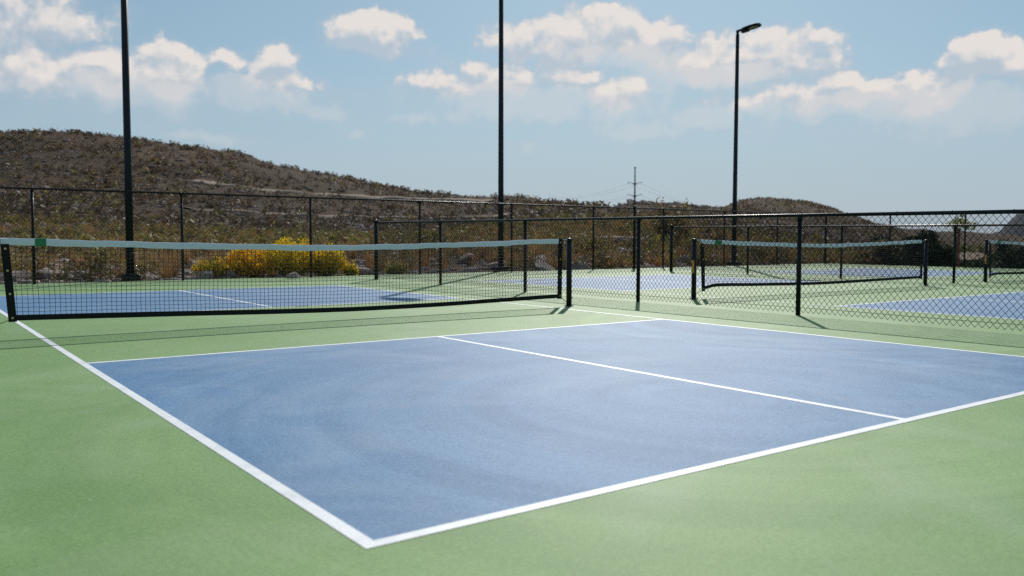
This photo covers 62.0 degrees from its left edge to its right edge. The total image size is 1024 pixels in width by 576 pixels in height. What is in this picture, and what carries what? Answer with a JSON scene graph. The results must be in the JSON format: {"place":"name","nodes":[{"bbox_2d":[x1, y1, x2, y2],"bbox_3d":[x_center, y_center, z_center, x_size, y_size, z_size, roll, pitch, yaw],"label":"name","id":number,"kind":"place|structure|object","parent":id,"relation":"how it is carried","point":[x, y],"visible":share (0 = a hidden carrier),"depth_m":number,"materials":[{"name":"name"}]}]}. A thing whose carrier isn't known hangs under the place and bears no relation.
{"place":"outdoors","nodes":[
{"label":"outdoors","id":0,"kind":"place"},
{"bbox_2d":[184,179,494,201],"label":"dirt track","id":1,"kind":"structure","parent":0,"point":[206,182],"depth_m":150.72,"materials":[{"name":"soil"}]},
{"bbox_2d":[178,207,508,218],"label":"dirt track","id":2,"kind":"structure","parent":0,"point":[493,217],"depth_m":114.54,"materials":[{"name":"soil"}]},
{"bbox_2d":[0,264,1023,575],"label":"court slab","id":3,"kind":"structure","parent":0,"point":[98,476],"depth_m":3.21,"materials":[{"name":"green paint"}]},
{"bbox_2d":[0,238,573,323],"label":"court net","id":4,"kind":"object","parent":3,"relation":"on","point":[5,243],"visible":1,"depth_m":9.13,"materials":[{"name":"fabric"}]},
{"bbox_2d":[0,186,826,283],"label":"chain link fence","id":5,"kind":"object","parent":3,"relation":"on","point":[32,214],"visible":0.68,"depth_m":20.88,"materials":[{"name":"black metal"}]},
{"bbox_2d":[0,285,1023,539],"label":"court surface","id":6,"kind":"object","parent":3,"relation":"on","point":[378,439],"visible":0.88,"depth_m":4.89,"materials":[{"name":"blue paint"}]},
{"bbox_2d":[0,285,1023,548],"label":"court line","id":7,"kind":"object","parent":6,"relation":"on","point":[352,533],"visible":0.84,"depth_m":3.72,"materials":[{"name":"white paint"}]},
{"bbox_2d":[374,209,1023,330],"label":"chain link fence","id":8,"kind":"object","parent":3,"relation":"on","point":[799,228],"visible":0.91,"depth_m":11.07,"materials":[{"name":"black metal"}]},
{"bbox_2d":[486,275,1023,318],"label":"court surface","id":9,"kind":"object","parent":3,"relation":"on","point":[995,304],"visible":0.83,"depth_m":13.66,"materials":[{"name":"blue paint"}]},
{"bbox_2d":[482,274,1022,319],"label":"court line","id":10,"kind":"object","parent":9,"relation":"on","point":[813,304],"visible":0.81,"depth_m":13.69,"materials":[{"name":"white paint"}]},
{"bbox_2d":[690,238,928,298],"bbox_3d":[5.594,-0.308,15.218,7.030,1.136,0.130,-2,4,-36],"label":"court net","id":11,"kind":"object","parent":3,"relation":"on","point":[908,242],"visible":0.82,"depth_m":14.86,"materials":[{"name":"fabric"}]},
{"bbox_2d":[669,224,1023,283],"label":"chain link fence","id":12,"kind":"object","parent":3,"relation":"on","point":[841,240],"visible":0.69,"depth_m":20.00,"materials":[{"name":"black metal"}]},
{"bbox_2d":[766,268,994,276],"bbox_3d":[13.256,-0.245,20.860,6.076,0.001,13.392,-2,4,-36],"label":"court surface","id":13,"kind":"object","parent":3,"relation":"on","point":[940,273],"depth_m":24.19,"materials":[{"name":"blue paint"}]},
{"bbox_2d":[760,268,1001,281],"bbox_3d":[13.256,-0.246,20.860,6.096,0.001,13.412,-2,4,-36],"label":"court line","id":14,"kind":"object","parent":13,"relation":"on","point":[893,272],"visible":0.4,"depth_m":23.71,"materials":[{"name":"white paint"}]},
{"bbox_2d":[826,214,1023,267],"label":"chain link fence","id":15,"kind":"object","parent":3,"relation":"on","point":[890,221],"visible":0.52,"depth_m":29.35,"materials":[{"name":"black metal"}]},
{"bbox_2d":[982,239,1023,281],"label":"court net","id":16,"kind":"object","parent":3,"relation":"on","point":[995,255],"visible":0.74,"depth_m":19.07,"materials":[{"name":"fabric"}]},
{"bbox_2d":[0,131,1023,284],"bbox_3d":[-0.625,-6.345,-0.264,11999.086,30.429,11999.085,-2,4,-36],"label":"terrain","id":17,"kind":"structure","parent":0,"point":[98,160],"depth_m":138.87,"materials":[{"name":"soil"}]},
{"bbox_2d":[0,271,31,281],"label":"rock","id":18,"kind":"object","parent":17,"relation":"on","point":[18,275],"visible":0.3,"depth_m":18.38,"materials":[{"name":"stone"}]},
{"bbox_2d":[0,245,43,267],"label":"desert shrub","id":19,"kind":"object","parent":17,"relation":"on","point":[24,253],"visible":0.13,"depth_m":21.42,"materials":[{"name":"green plant"}]},
{"bbox_2d":[0,232,45,276],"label":"desert shrub","id":20,"kind":"object","parent":17,"relation":"on","point":[22,247],"visible":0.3,"depth_m":18.60,"materials":[{"name":"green plant"}]},
{"bbox_2d":[12,250,65,274],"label":"desert shrub","id":21,"kind":"object","parent":17,"relation":"on","point":[37,259],"visible":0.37,"depth_m":19.72,"materials":[{"name":"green plant"}]},
{"bbox_2d":[36,267,66,279],"bbox_3d":[-10.420,-0.266,19.325,0.656,0.347,0.584,4,6,-44],"label":"rock","id":22,"kind":"object","parent":17,"relation":"on","point":[42,276],"visible":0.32,"depth_m":19.09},
{"bbox_2d":[39,251,117,280],"bbox_3d":[-9.467,-0.459,18.814,1.601,0.780,1.451,-1,3,-19],"label":"desert shrub","id":23,"kind":"object","parent":17,"relation":"on","point":[82,275],"visible":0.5,"depth_m":18.73,"materials":[{"name":"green plant"}]},
{"bbox_2d":[74,270,97,277],"bbox_3d":[-9.973,-0.289,19.983,0.582,0.251,0.676,6,-2,-38],"label":"rock","id":24,"kind":"object","parent":17,"relation":"on","point":[79,276],"visible":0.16,"depth_m":19.74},
{"bbox_2d":[74,236,109,255],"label":"desert shrub","id":25,"kind":"object","parent":17,"relation":"on","point":[91,247],"visible":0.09,"depth_m":27.33,"materials":[{"name":"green plant"}]},
{"bbox_2d":[76,237,143,264],"bbox_3d":[-12.197,-1.050,25.830,1.921,0.983,1.501,-2,4,-27],"label":"desert shrub","id":26,"kind":"object","parent":17,"relation":"on","point":[116,251],"visible":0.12,"depth_m":25.85,"materials":[{"name":"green plant"}]},
{"bbox_2d":[100,227,133,240],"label":"desert shrub","id":27,"kind":"object","parent":17,"relation":"on","point":[112,234],"visible":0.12,"depth_m":38.46,"materials":[{"name":"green plant"}]},
{"bbox_2d":[74,235,162,280],"bbox_3d":[-8.927,-0.639,19.108,1.903,1.120,1.499,0,3,0],"label":"desert shrub","id":28,"kind":"object","parent":17,"relation":"on","point":[124,261],"visible":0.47,"depth_m":19.07,"materials":[{"name":"brown plant"}]},
{"bbox_2d":[111,264,125,277],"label":"grass tuft","id":29,"kind":"object","parent":17,"relation":"on","point":[124,266],"visible":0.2,"depth_m":19.21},
{"bbox_2d":[121,0,139,281],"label":"light pole","id":30,"kind":"object","parent":17,"relation":"on","point":[126,113],"visible":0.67,"depth_m":18.41,"materials":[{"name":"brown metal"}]},
{"bbox_2d":[119,255,154,270],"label":"grass tuft","id":31,"kind":"object","parent":17,"relation":"on","point":[140,261],"visible":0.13,"depth_m":20.75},
{"bbox_2d":[111,254,166,273],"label":"desert shrub","id":32,"kind":"object","parent":17,"relation":"on","point":[155,264],"visible":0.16,"depth_m":20.58,"materials":[{"name":"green plant"}]},
{"bbox_2d":[141,272,158,280],"bbox_3d":[-8.241,-0.199,19.328,0.423,0.254,0.682,-3,20,-21],"label":"rock","id":33,"kind":"object","parent":17,"relation":"on","point":[150,275],"visible":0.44,"depth_m":19.20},
{"bbox_2d":[153,263,176,277],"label":"grass tuft","id":34,"kind":"object","parent":17,"relation":"on","point":[164,273],"visible":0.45,"depth_m":19.84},
{"bbox_2d":[160,232,179,259],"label":"desert shrub","id":35,"kind":"object","parent":17,"relation":"on","point":[168,250],"visible":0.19,"depth_m":29.78,"materials":[{"name":"brown plant"}]},
{"bbox_2d":[150,249,190,275],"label":"grass tuft","id":36,"kind":"object","parent":17,"relation":"on","point":[173,259],"visible":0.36,"depth_m":20.97,"materials":[{"name":"plant"}]},
{"bbox_2d":[176,249,196,264],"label":"grass tuft","id":37,"kind":"object","parent":17,"relation":"on","point":[188,254],"visible":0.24,"depth_m":25.78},
{"bbox_2d":[190,230,211,242],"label":"desert shrub","id":38,"kind":"object","parent":17,"relation":"on","point":[201,236],"visible":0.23,"depth_m":38.73,"materials":[{"name":"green plant"}]},
{"bbox_2d":[196,271,214,279],"bbox_3d":[-7.125,-0.234,19.807,0.415,0.375,0.468,0,3,2],"label":"rock","id":39,"kind":"object","parent":17,"relation":"on","point":[204,273],"visible":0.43,"depth_m":19.62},
{"bbox_2d":[192,254,231,277],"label":"flowering shrub","id":40,"kind":"object","parent":17,"relation":"on","point":[208,264],"visible":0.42,"depth_m":19.97,"materials":[{"name":"yellow plant"}]},
{"bbox_2d":[205,249,245,275],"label":"desert shrub","id":41,"kind":"object","parent":17,"relation":"on","point":[219,253],"visible":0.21,"depth_m":21.11,"materials":[{"name":"brown plant"}]},
{"bbox_2d":[220,271,235,278],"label":"rock","id":42,"kind":"object","parent":17,"relation":"on","point":[232,274],"visible":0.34,"depth_m":20.17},
{"bbox_2d":[224,243,274,277],"bbox_3d":[-6.463,-0.672,20.926,1.205,0.916,1.611,-2,4,-36],"label":"flowering shrub","id":43,"kind":"object","parent":17,"relation":"on","point":[250,263],"visible":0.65,"depth_m":20.64,"materials":[{"name":"yellow plant"}]},
{"bbox_2d":[258,236,324,275],"bbox_3d":[-5.566,-0.777,21.490,1.551,1.069,2.062,2,4,24],"label":"flowering shrub","id":44,"kind":"object","parent":17,"relation":"on","point":[280,268],"visible":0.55,"depth_m":21.05,"materials":[{"name":"yellow plant"}]},
{"bbox_2d":[286,272,300,277],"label":"boulder","id":45,"kind":"object","parent":17,"relation":"on","point":[292,275],"visible":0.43,"depth_m":19.84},
{"bbox_2d":[308,230,330,244],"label":"desert shrub","id":46,"kind":"object","parent":17,"relation":"on","point":[320,238],"visible":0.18,"depth_m":35.23,"materials":[{"name":"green plant"}]},
{"bbox_2d":[304,243,347,275],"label":"flowering shrub","id":47,"kind":"object","parent":17,"relation":"on","point":[332,259],"visible":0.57,"depth_m":21.52,"materials":[{"name":"yellow plant"}]},
{"bbox_2d":[326,230,360,242],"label":"desert shrub","id":48,"kind":"object","parent":17,"relation":"on","point":[347,237],"visible":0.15,"depth_m":37.78,"materials":[{"name":"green plant"}]},
{"bbox_2d":[339,241,357,258],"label":"grass tuft","id":49,"kind":"object","parent":17,"relation":"on","point":[350,251],"visible":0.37,"depth_m":28.72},
{"bbox_2d":[342,259,359,275],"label":"flowering shrub","id":50,"kind":"object","parent":17,"relation":"on","point":[347,268],"visible":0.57,"depth_m":21.56,"materials":[{"name":"yellow plant"}]},
{"bbox_2d":[357,267,373,275],"bbox_3d":[-3.888,-0.390,22.297,0.589,0.329,0.628,2,4,26],"label":"rock","id":51,"kind":"object","parent":17,"relation":"on","point":[366,273],"visible":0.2,"depth_m":22.03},
{"bbox_2d":[359,233,387,253],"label":"desert shrub","id":52,"kind":"object","parent":17,"relation":"on","point":[369,242],"visible":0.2,"depth_m":30.81,"materials":[{"name":"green plant"}]},
{"bbox_2d":[348,227,400,258],"bbox_3d":[-4.429,-1.476,28.552,1.985,1.177,1.092,-3,5,-44],"label":"desert shrub","id":53,"kind":"object","parent":17,"relation":"on","point":[389,241],"visible":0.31,"depth_m":28.56,"materials":[{"name":"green plant"}]},
{"bbox_2d":[378,243,411,267],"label":"desert shrub","id":54,"kind":"object","parent":17,"relation":"on","point":[390,256],"visible":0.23,"depth_m":24.70,"materials":[{"name":"brown plant"}]},
{"bbox_2d":[384,261,407,274],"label":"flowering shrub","id":55,"kind":"object","parent":17,"relation":"on","point":[391,272],"visible":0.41,"depth_m":22.50,"materials":[{"name":"green plant"}]},
{"bbox_2d":[0,131,831,242],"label":"hill rubble","id":56,"kind":"object","parent":17,"relation":"on","point":[198,186],"visible":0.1,"depth_m":128.69,"materials":[{"name":"stone"}]},
{"bbox_2d":[396,229,438,257],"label":"desert shrub","id":57,"kind":"object","parent":17,"relation":"on","point":[423,242],"visible":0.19,"depth_m":27.24,"materials":[{"name":"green plant"}]},
{"bbox_2d":[0,224,836,284],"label":"rubble","id":58,"kind":"object","parent":17,"relation":"on","point":[102,279],"visible":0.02,"depth_m":21.26,"materials":[{"name":"stone"}]},
{"bbox_2d":[402,231,451,257],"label":"desert shrub","id":59,"kind":"object","parent":17,"relation":"on","point":[424,240],"visible":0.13,"depth_m":28.79,"materials":[{"name":"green plant"}]},
{"bbox_2d":[0,214,856,274],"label":"dry grass","id":60,"kind":"structure","parent":17,"relation":"on","point":[254,233],"depth_m":30.80,"materials":[{"name":"plant"}]},
{"bbox_2d":[0,209,861,266],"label":"scrub","id":61,"kind":"object","parent":17,"relation":"on","point":[76,231],"visible":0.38,"depth_m":47.36,"materials":[{"name":"brown plant"}]},
{"bbox_2d":[412,224,460,256],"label":"leafy shrub","id":62,"kind":"object","parent":17,"relation":"on","point":[424,225],"visible":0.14,"depth_m":29.41,"materials":[{"name":"green plant"}]},
{"bbox_2d":[434,248,452,260],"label":"desert shrub","id":63,"kind":"object","parent":17,"relation":"on","point":[445,255],"visible":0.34,"depth_m":26.72,"materials":[{"name":"brown plant"}]},
{"bbox_2d":[446,236,482,258],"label":"desert shrub","id":64,"kind":"object","parent":17,"relation":"on","point":[467,250],"visible":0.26,"depth_m":27.65,"materials":[{"name":"brown plant"}]},
{"bbox_2d":[457,253,477,264],"bbox_3d":[-1.383,-0.773,26.834,0.654,0.527,0.922,15,-18,5],"label":"rock","id":65,"kind":"object","parent":17,"relation":"on","point":[466,258],"visible":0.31,"depth_m":26.52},
{"bbox_2d":[458,267,478,272],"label":"rock","id":66,"kind":"object","parent":17,"relation":"on","point":[465,271],"visible":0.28,"depth_m":24.00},
{"bbox_2d":[0,127,965,266],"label":"hillside scrub","id":67,"kind":"object","parent":17,"relation":"on","point":[138,196],"visible":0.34,"depth_m":126.17,"materials":[{"name":"plant"}]},
{"bbox_2d":[478,237,508,259],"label":"desert shrub","id":68,"kind":"object","parent":17,"relation":"on","point":[496,247],"visible":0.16,"depth_m":28.27,"materials":[{"name":"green plant"}]},
{"bbox_2d":[486,251,506,262],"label":"grass tuft","id":69,"kind":"object","parent":17,"relation":"on","point":[492,257],"visible":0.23,"depth_m":27.11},
{"bbox_2d":[486,227,510,240],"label":"desert shrub","id":70,"kind":"object","parent":17,"relation":"on","point":[496,234],"visible":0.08,"depth_m":37.22,"materials":[{"name":"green plant"}]},
{"bbox_2d":[493,0,508,271],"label":"light pole","id":71,"kind":"object","parent":17,"relation":"on","point":[501,142],"visible":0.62,"depth_m":24.26,"materials":[{"name":"brown metal"}]},
{"bbox_2d":[504,251,523,266],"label":"grass tuft","id":72,"kind":"object","parent":17,"relation":"on","point":[514,260],"visible":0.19,"depth_m":26.46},
{"bbox_2d":[504,236,528,256],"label":"desert shrub","id":73,"kind":"object","parent":17,"relation":"on","point":[517,248],"visible":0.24,"depth_m":28.29,"materials":[{"name":"brown plant"}]},
{"bbox_2d":[506,256,531,271],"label":"desert shrub","id":74,"kind":"object","parent":17,"relation":"on","point":[514,262],"visible":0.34,"depth_m":25.01,"materials":[{"name":"brown plant"}]},
{"bbox_2d":[510,221,534,236],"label":"desert shrub","id":75,"kind":"object","parent":17,"relation":"on","point":[522,229],"visible":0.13,"depth_m":41.12,"materials":[{"name":"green plant"}]},
{"bbox_2d":[518,252,541,266],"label":"desert shrub","id":76,"kind":"object","parent":17,"relation":"on","point":[531,259],"visible":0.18,"depth_m":26.64,"materials":[{"name":"brown plant"}]},
{"bbox_2d":[528,244,547,256],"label":"grass tuft","id":77,"kind":"object","parent":17,"relation":"on","point":[537,248],"visible":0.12,"depth_m":28.64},
{"bbox_2d":[535,260,553,270],"bbox_3d":[0.997,-0.567,25.729,0.696,0.387,0.999,13,20,-26],"label":"rock","id":78,"kind":"object","parent":17,"relation":"on","point":[539,261],"visible":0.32,"depth_m":25.56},
{"bbox_2d":[548,236,588,263],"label":"desert shrub","id":79,"kind":"object","parent":17,"relation":"on","point":[551,247],"visible":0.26,"depth_m":27.85,"materials":[{"name":"brown plant"}]},
{"bbox_2d":[565,261,588,269],"bbox_3d":[2.011,-0.581,26.496,0.768,0.501,0.710,1,-5,7],"label":"rock","id":80,"kind":"object","parent":17,"relation":"on","point":[583,265],"visible":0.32,"depth_m":26.28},
{"bbox_2d":[564,230,594,255],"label":"desert shrub","id":81,"kind":"object","parent":17,"relation":"on","point":[585,249],"visible":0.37,"depth_m":31.18,"materials":[{"name":"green plant"}]},
{"bbox_2d":[580,240,605,253],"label":"desert shrub","id":82,"kind":"object","parent":17,"relation":"on","point":[601,250],"visible":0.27,"depth_m":30.82,"materials":[{"name":"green plant"}]},
{"bbox_2d":[581,229,612,241],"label":"desert shrub","id":83,"kind":"object","parent":17,"relation":"on","point":[594,234],"visible":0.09,"depth_m":35.95,"materials":[{"name":"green plant"}]},
{"bbox_2d":[578,227,622,248],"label":"desert shrub","id":84,"kind":"object","parent":17,"relation":"on","point":[595,240],"visible":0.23,"depth_m":34.05,"materials":[{"name":"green plant"}]},
{"bbox_2d":[579,232,622,249],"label":"desert shrub","id":85,"kind":"object","parent":17,"relation":"on","point":[608,242],"visible":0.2,"depth_m":33.35,"materials":[{"name":"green plant"}]},
{"bbox_2d":[580,249,623,267],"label":"desert shrub","id":86,"kind":"object","parent":17,"relation":"on","point":[597,257],"visible":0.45,"depth_m":27.62,"materials":[{"name":"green plant"}]},
{"bbox_2d":[589,246,632,268],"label":"desert shrub","id":87,"kind":"object","parent":17,"relation":"on","point":[612,260],"visible":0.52,"depth_m":27.20,"materials":[{"name":"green plant"}]},
{"bbox_2d":[605,250,629,265],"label":"grass tuft","id":88,"kind":"object","parent":17,"relation":"on","point":[616,258],"visible":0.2,"depth_m":27.96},
{"bbox_2d":[602,236,650,244],"bbox_3d":[4.982,-2.131,38.308,2.644,0.432,0.861,4,9,20],"label":"rock ledge","id":89,"kind":"object","parent":17,"relation":"on","point":[623,238],"visible":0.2,"depth_m":37.97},
{"bbox_2d":[629,167,641,205],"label":"utility pole","id":90,"kind":"object","parent":17,"relation":"on","point":[634,184],"visible":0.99,"depth_m":285.42,"materials":[{"name":"metal"}]},
{"bbox_2d":[620,234,650,250],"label":"desert shrub","id":91,"kind":"object","parent":17,"relation":"on","point":[644,244],"visible":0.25,"depth_m":35.80,"materials":[{"name":"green plant"}]},
{"bbox_2d":[654,243,675,256],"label":"grass tuft","id":92,"kind":"object","parent":17,"relation":"on","point":[661,248],"visible":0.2,"depth_m":33.81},
{"bbox_2d":[650,198,684,245],"bbox_3d":[6.804,-2.853,37.330,1.754,2.433,1.373,1,3,17],"label":"leafy shrub","id":93,"kind":"object","parent":17,"relation":"on","point":[666,214],"visible":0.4,"depth_m":37.29,"materials":[{"name":"green plant"}]},
{"bbox_2d":[660,198,694,237],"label":"leafy shrub","id":94,"kind":"object","parent":17,"relation":"on","point":[682,212],"visible":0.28,"depth_m":45.04,"materials":[{"name":"green plant"}]},
{"bbox_2d":[728,23,761,265],"bbox_3d":[8.246,-4.889,30.209,1.021,8.690,0.510,3,4,40],"label":"light pole","id":95,"kind":"object","parent":17,"relation":"on","point":[748,28],"visible":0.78,"depth_m":30.28,"materials":[{"name":"black metal"}]},
{"bbox_2d":[736,237,782,263],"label":"desert shrub","id":96,"kind":"object","parent":17,"relation":"on","point":[757,253],"visible":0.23,"depth_m":33.01,"materials":[{"name":"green plant"}]},
{"bbox_2d":[804,249,834,263],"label":"desert shrub","id":97,"kind":"object","parent":17,"relation":"on","point":[822,257],"visible":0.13,"depth_m":35.05,"materials":[{"name":"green plant"}]},
{"bbox_2d":[832,248,855,263],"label":"desert shrub","id":98,"kind":"object","parent":17,"relation":"on","point":[846,257],"visible":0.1,"depth_m":34.94,"materials":[{"name":"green plant"}]},
{"bbox_2d":[845,239,898,264],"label":"dark shrub","id":99,"kind":"object","parent":17,"relation":"on","point":[872,258],"visible":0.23,"depth_m":35.63,"materials":[{"name":"green plant"}]},
{"bbox_2d":[871,233,920,265],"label":"dark shrub","id":100,"kind":"object","parent":17,"relation":"on","point":[906,251],"visible":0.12,"depth_m":35.72,"materials":[{"name":"green plant"}]},
{"bbox_2d":[897,230,952,265],"bbox_3d":[17.160,-1.465,35.022,2.434,1.974,2.609,-2,4,-36],"label":"dark shrub","id":101,"kind":"object","parent":17,"relation":"on","point":[932,247],"visible":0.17,"depth_m":34.73,"materials":[{"name":"green plant"}]},
{"bbox_2d":[928,249,962,266],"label":"dark shrub","id":102,"kind":"object","parent":17,"relation":"on","point":[946,258],"visible":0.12,"depth_m":33.75,"materials":[{"name":"green plant"}]},
{"bbox_2d":[945,215,977,266],"bbox_3d":[15.720,-1.593,29.637,0.952,2.016,1.356,1,3,7],"label":"young tree","id":103,"kind":"object","parent":17,"relation":"on","point":[958,239],"visible":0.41,"depth_m":29.65,"materials":[{"name":"green plant"}]},
{"bbox_2d":[948,241,977,252],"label":"valley tree","id":104,"kind":"object","parent":17,"relation":"on","point":[963,247],"visible":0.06,"depth_m":231.87,"materials":[{"name":"green plant"}]},
{"bbox_2d":[960,252,982,264],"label":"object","id":105,"kind":"structure","parent":17,"relation":"on","point":[973,255],"depth_m":200.18,"materials":[{"name":"grey stone"}]},
{"bbox_2d":[965,249,1014,267],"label":"dark shrub","id":106,"kind":"object","parent":17,"relation":"on","point":[976,266],"visible":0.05,"depth_m":50.30,"materials":[{"name":"green plant"}]},
{"bbox_2d":[988,240,1023,268],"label":"dark shrub","id":107,"kind":"object","parent":17,"relation":"on","point":[1007,259],"visible":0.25,"depth_m":44.30,"materials":[{"name":"green plant"}]},
{"bbox_2d":[0,0,1023,233],"label":"sky","id":108,"kind":"structure","parent":0,"point":[850,106],"materials":[{"name":"blue"}]},
{"bbox_2d":[991,214,1023,235],"bbox_3d":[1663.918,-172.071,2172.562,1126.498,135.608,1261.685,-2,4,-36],"label":"mountain","id":109,"kind":"structure","parent":0,"point":[1017,227],"depth_m":2125.16,"materials":[{"name":"stone"}]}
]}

